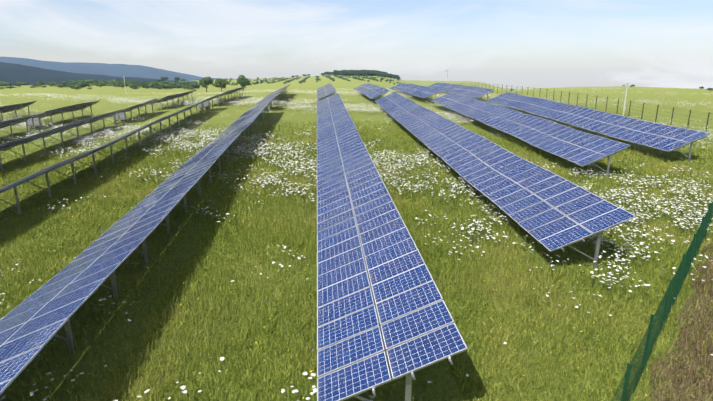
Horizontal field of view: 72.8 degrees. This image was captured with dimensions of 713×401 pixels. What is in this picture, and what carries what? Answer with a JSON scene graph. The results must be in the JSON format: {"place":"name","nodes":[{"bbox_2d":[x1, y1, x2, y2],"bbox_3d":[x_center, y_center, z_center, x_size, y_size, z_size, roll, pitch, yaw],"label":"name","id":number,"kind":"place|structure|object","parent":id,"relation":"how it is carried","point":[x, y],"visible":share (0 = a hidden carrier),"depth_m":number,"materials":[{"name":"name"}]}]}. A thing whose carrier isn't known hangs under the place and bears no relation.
{"place":"outdoors","nodes":[
{"label":"outdoors","id":0,"kind":"place"},
{"bbox_2d":[0,62,175,85],"bbox_3d":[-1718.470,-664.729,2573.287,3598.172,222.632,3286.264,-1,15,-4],"label":"mountain ridge","id":1,"kind":"structure","parent":0,"point":[13,73],"depth_m":2421.38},
{"bbox_2d":[0,57,222,80],"bbox_3d":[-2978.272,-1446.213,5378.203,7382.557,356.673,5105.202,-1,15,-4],"label":"mountain ridge","id":2,"kind":"structure","parent":0,"point":[124,70],"depth_m":5450.85,"materials":[{"name":"blue"}]},
{"bbox_2d":[0,75,712,400],"bbox_3d":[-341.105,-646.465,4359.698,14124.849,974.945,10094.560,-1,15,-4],"label":"meadow ground","id":3,"kind":"structure","parent":0,"point":[662,96],"depth_m":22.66,"materials":[{"name":"green plant"}]},
{"bbox_2d":[0,100,37,121],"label":"solar panels","id":4,"kind":"object","parent":3,"relation":"on","point":[7,109],"visible":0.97,"depth_m":65.24,"materials":[{"name":"black glass"}]},
{"bbox_2d":[27,118,42,130],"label":"inverter cabinets","id":5,"kind":"object","parent":3,"relation":"on","point":[33,122],"visible":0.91,"depth_m":54.85,"materials":[{"name":"metal"}]},
{"bbox_2d":[0,101,98,137],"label":"solar panels","id":6,"kind":"object","parent":3,"relation":"on","point":[61,110],"visible":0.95,"depth_m":58.47,"materials":[{"name":"black glass"}]},
{"bbox_2d":[54,84,66,86],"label":"shrub","id":7,"kind":"object","parent":3,"relation":"on","point":[61,85],"visible":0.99,"depth_m":260.63,"materials":[{"name":"green plant"}]},
{"bbox_2d":[71,86,82,89],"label":"shrub","id":8,"kind":"object","parent":3,"relation":"on","point":[77,87],"visible":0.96,"depth_m":213.14,"materials":[{"name":"green plant"}]},
{"bbox_2d":[76,82,90,87],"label":"shrub","id":9,"kind":"object","parent":3,"relation":"on","point":[83,84],"visible":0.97,"depth_m":267.59,"materials":[{"name":"green plant"}]},
{"bbox_2d":[0,89,196,169],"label":"solar panels","id":10,"kind":"object","parent":3,"relation":"on","point":[22,141],"visible":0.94,"depth_m":47.79,"materials":[{"name":"grey glass"}]},
{"bbox_2d":[94,83,106,87],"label":"shrub","id":11,"kind":"object","parent":3,"relation":"on","point":[101,84],"visible":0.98,"depth_m":268.15,"materials":[{"name":"green plant"}]},
{"bbox_2d":[113,113,127,124],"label":"inverter cabinets","id":12,"kind":"object","parent":3,"relation":"on","point":[122,117],"visible":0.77,"depth_m":57.82,"materials":[{"name":"metal"}]},
{"bbox_2d":[0,86,245,213],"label":"solar panels","id":13,"kind":"object","parent":3,"relation":"on","point":[47,170],"visible":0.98,"depth_m":32.94,"materials":[{"name":"grey glass"}]},
{"bbox_2d":[0,84,290,394],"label":"solar panels","id":14,"kind":"object","parent":3,"relation":"on","point":[33,323],"visible":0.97,"depth_m":15.03,"materials":[{"name":"blue glass"}]},
{"bbox_2d":[159,85,170,89],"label":"shrub","id":15,"kind":"object","parent":3,"relation":"on","point":[165,87],"visible":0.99,"depth_m":254.90,"materials":[{"name":"green plant"}]},
{"bbox_2d":[185,84,199,89],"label":"shrub","id":16,"kind":"object","parent":3,"relation":"on","point":[194,86],"visible":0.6,"depth_m":261.49,"materials":[{"name":"green plant"}]},
{"bbox_2d":[198,101,210,112],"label":"inverter cabinets","id":17,"kind":"object","parent":3,"relation":"on","point":[205,105],"visible":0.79,"depth_m":64.70,"materials":[{"name":"metal"}]},
{"bbox_2d":[199,77,212,91],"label":"meadow tree","id":18,"kind":"object","parent":3,"relation":"on","point":[205,82],"visible":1,"depth_m":171.24,"materials":[{"name":"green plant"}]},
{"bbox_2d":[213,78,228,91],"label":"meadow tree","id":19,"kind":"object","parent":3,"relation":"on","point":[221,83],"visible":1,"depth_m":179.05,"materials":[{"name":"green plant"}]},
{"bbox_2d":[237,75,250,90],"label":"meadow tree","id":20,"kind":"object","parent":3,"relation":"on","point":[243,81],"visible":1,"depth_m":188.13,"materials":[{"name":"green plant"}]},
{"bbox_2d":[0,88,712,400],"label":"meadow flowers","id":21,"kind":"object","parent":3,"relation":"on","point":[417,188],"visible":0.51,"depth_m":27.08,"materials":[{"name":"white plant"}]},
{"bbox_2d":[317,83,467,400],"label":"solar panels","id":22,"kind":"object","parent":3,"relation":"on","point":[419,328],"visible":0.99,"depth_m":13.63,"materials":[{"name":"blue glass"}]},
{"bbox_2d":[353,83,635,268],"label":"solar panels","id":23,"kind":"object","parent":3,"relation":"on","point":[550,211],"visible":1,"depth_m":24.06,"materials":[{"name":"blue glass"}]},
{"bbox_2d":[389,83,630,177],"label":"solar panels","id":24,"kind":"object","parent":3,"relation":"on","point":[580,148],"visible":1,"depth_m":41.20,"materials":[{"name":"blue glass"}]},
{"bbox_2d":[428,83,710,162],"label":"solar panels","id":25,"kind":"object","parent":3,"relation":"on","point":[666,138],"visible":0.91,"depth_m":46.38,"materials":[{"name":"blue glass"}]},
{"bbox_2d":[427,83,712,131],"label":"perimeter fence","id":26,"kind":"object","parent":3,"relation":"on","point":[606,105],"visible":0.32,"depth_m":63.04,"materials":[{"name":"brown"}]},
{"bbox_2d":[622,82,628,115],"bbox_3d":[32.318,-11.952,58.589,0.910,4.600,0.440,-1,15,-4],"label":"camera pole","id":27,"kind":"object","parent":3,"relation":"on","point":[627,83],"visible":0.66,"depth_m":58.42,"materials":[{"name":"white metal"}]},
{"bbox_2d":[611,202,712,400],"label":"green fence","id":28,"kind":"object","parent":3,"relation":"on","point":[675,285],"visible":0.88,"depth_m":13.58,"materials":[{"name":"green metal"}]},
{"bbox_2d":[639,241,712,400],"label":"dry meadow grass","id":29,"kind":"structure","parent":3,"relation":"on","point":[696,341],"depth_m":12.99,"materials":[{"name":"brown plant"}]},
{"bbox_2d":[0,0,712,88],"label":"sky","id":30,"kind":"structure","parent":0,"point":[514,44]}
]}

